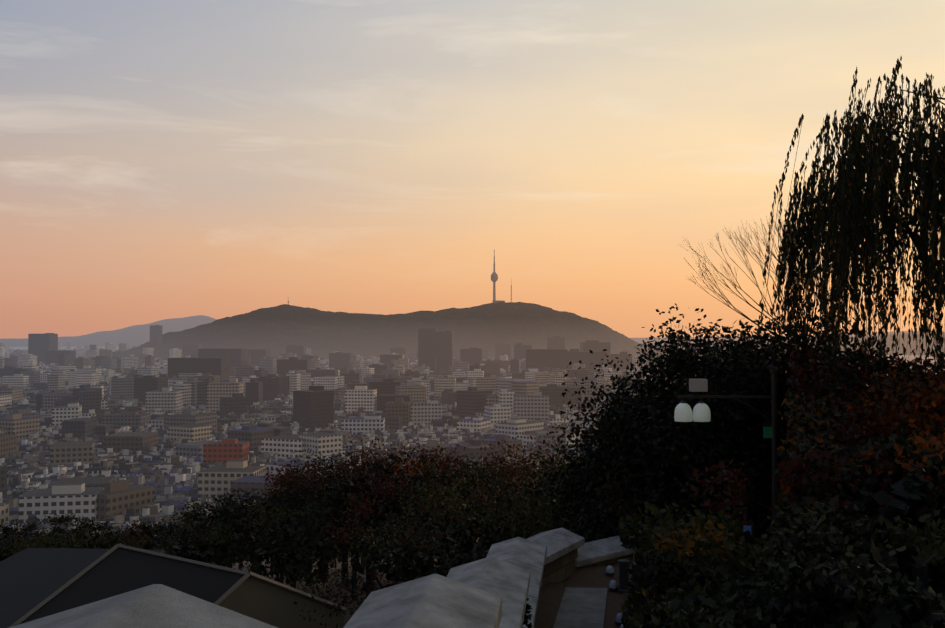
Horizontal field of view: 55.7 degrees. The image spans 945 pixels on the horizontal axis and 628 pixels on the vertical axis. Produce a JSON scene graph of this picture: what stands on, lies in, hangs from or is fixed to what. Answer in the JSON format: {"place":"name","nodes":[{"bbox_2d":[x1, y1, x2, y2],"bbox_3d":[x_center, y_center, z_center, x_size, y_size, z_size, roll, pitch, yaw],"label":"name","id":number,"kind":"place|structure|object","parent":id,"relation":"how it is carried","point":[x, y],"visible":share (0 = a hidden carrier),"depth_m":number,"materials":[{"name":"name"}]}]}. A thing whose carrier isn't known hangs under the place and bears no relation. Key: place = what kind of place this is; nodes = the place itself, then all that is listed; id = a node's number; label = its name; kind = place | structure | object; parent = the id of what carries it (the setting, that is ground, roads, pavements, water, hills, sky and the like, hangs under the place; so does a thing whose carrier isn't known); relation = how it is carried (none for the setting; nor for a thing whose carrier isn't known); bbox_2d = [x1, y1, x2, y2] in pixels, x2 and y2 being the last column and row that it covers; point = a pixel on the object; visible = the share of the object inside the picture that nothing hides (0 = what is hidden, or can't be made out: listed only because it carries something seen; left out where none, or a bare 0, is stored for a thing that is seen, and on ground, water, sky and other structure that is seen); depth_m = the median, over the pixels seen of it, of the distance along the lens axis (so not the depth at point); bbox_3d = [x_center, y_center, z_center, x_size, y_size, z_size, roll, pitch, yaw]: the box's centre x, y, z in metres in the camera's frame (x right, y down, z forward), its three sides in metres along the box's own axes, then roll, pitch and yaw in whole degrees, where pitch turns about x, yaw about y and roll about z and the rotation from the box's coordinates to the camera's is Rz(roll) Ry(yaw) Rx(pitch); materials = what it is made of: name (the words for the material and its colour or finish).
{"place":"outdoors","nodes":[
{"label":"outdoors","id":0,"kind":"place"},
{"bbox_2d":[123,302,665,358],"bbox_3d":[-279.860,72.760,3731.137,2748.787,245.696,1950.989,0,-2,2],"label":"mountain","id":1,"kind":"structure","parent":0,"point":[277,330],"depth_m":3287.26,"materials":[{"name":"plant"}]},
{"bbox_2d":[491,250,504,302],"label":"observation tower","id":2,"kind":"structure","parent":1,"relation":"on","point":[494,277],"depth_m":3697.99,"materials":[{"name":"grey concrete"}]},
{"bbox_2d":[0,315,944,346],"bbox_3d":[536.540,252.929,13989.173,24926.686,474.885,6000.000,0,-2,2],"label":"mountains","id":3,"kind":"structure","parent":0,"point":[136,335],"depth_m":12590.00,"materials":[{"name":"grey"}]},
{"bbox_2d":[0,0,944,338],"label":"sky","id":4,"kind":"structure","parent":0,"point":[160,159],"materials":[{"name":"orange"}]},
{"bbox_2d":[9,347,944,627],"bbox_3d":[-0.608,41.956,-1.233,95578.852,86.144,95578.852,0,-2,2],"label":"terrain","id":5,"kind":"structure","parent":0,"point":[553,593],"depth_m":19.92,"materials":[{"name":"brown soil"}]},
{"bbox_2d":[0,543,346,627],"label":"gable roof house","id":6,"kind":"structure","parent":5,"relation":"on","point":[36,583],"depth_m":28.55,"materials":[{"name":"black"}]},
{"bbox_2d":[0,430,591,627],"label":"hillside tree","id":7,"kind":"object","parent":5,"relation":"on","point":[279,517],"depth_m":44.20,"materials":[{"name":"green plant"}]},
{"bbox_2d":[0,325,760,553],"bbox_3d":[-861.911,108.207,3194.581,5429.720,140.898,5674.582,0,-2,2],"label":"city","id":8,"kind":"object","parent":5,"relation":"on","point":[114,435],"visible":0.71,"depth_m":815.38},
{"bbox_2d":[541,548,632,586],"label":"fortress wall","id":9,"kind":"structure","parent":5,"relation":"on","point":[562,569],"depth_m":20.50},
{"bbox_2d":[10,528,636,627],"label":"stone wall caps","id":10,"kind":"object","parent":9,"relation":"on","point":[499,585],"visible":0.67,"depth_m":7.19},
{"bbox_2d":[602,551,629,627],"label":"path bollards","id":11,"kind":"object","parent":5,"relation":"on","point":[623,575],"visible":0.79,"depth_m":18.86,"materials":[{"name":"grey metal"}]},
{"bbox_2d":[674,369,778,520],"bbox_3d":[5.891,3.633,20.716,2.414,4.785,0.420,0,-2,2],"label":"street lamp","id":12,"kind":"object","parent":5,"relation":"on","point":[701,411],"visible":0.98,"depth_m":20.66,"materials":[{"name":"black metal"}]},
{"bbox_2d":[520,303,944,627],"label":"park tree","id":13,"kind":"object","parent":5,"relation":"on","point":[796,565],"depth_m":14.85,"materials":[{"name":"green plant"}]},
{"bbox_2d":[678,212,818,366],"bbox_3d":[6.945,1.998,22.366,3.611,9.159,1.848,0,-2,2],"label":"bare tree","id":14,"kind":"object","parent":5,"relation":"on","point":[746,301],"visible":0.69,"depth_m":22.43,"materials":[{"name":"black plant"}]},
{"bbox_2d":[743,522,753,537],"bbox_3d":[4.244,4.516,13.729,0.162,2.617,0.050,0,-2,2],"label":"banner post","id":15,"kind":"object","parent":5,"relation":"on","point":[749,528],"visible":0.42,"depth_m":13.74,"materials":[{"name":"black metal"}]},
{"bbox_2d":[757,56,944,385],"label":"willow","id":16,"kind":"object","parent":5,"relation":"on","point":[929,166],"depth_m":18.59,"materials":[{"name":"green plant"}]},
{"bbox_2d":[553,587,607,627],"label":"foot path","id":17,"kind":"structure","parent":0,"point":[582,607],"depth_m":17.65,"materials":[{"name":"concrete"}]},
{"bbox_2d":[685,333,944,354],"bbox_3d":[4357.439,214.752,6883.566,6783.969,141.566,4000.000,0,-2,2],"label":"hills","id":18,"kind":"structure","parent":0,"point":[889,342],"depth_m":5646.26,"materials":[{"name":"grey"}]}
]}

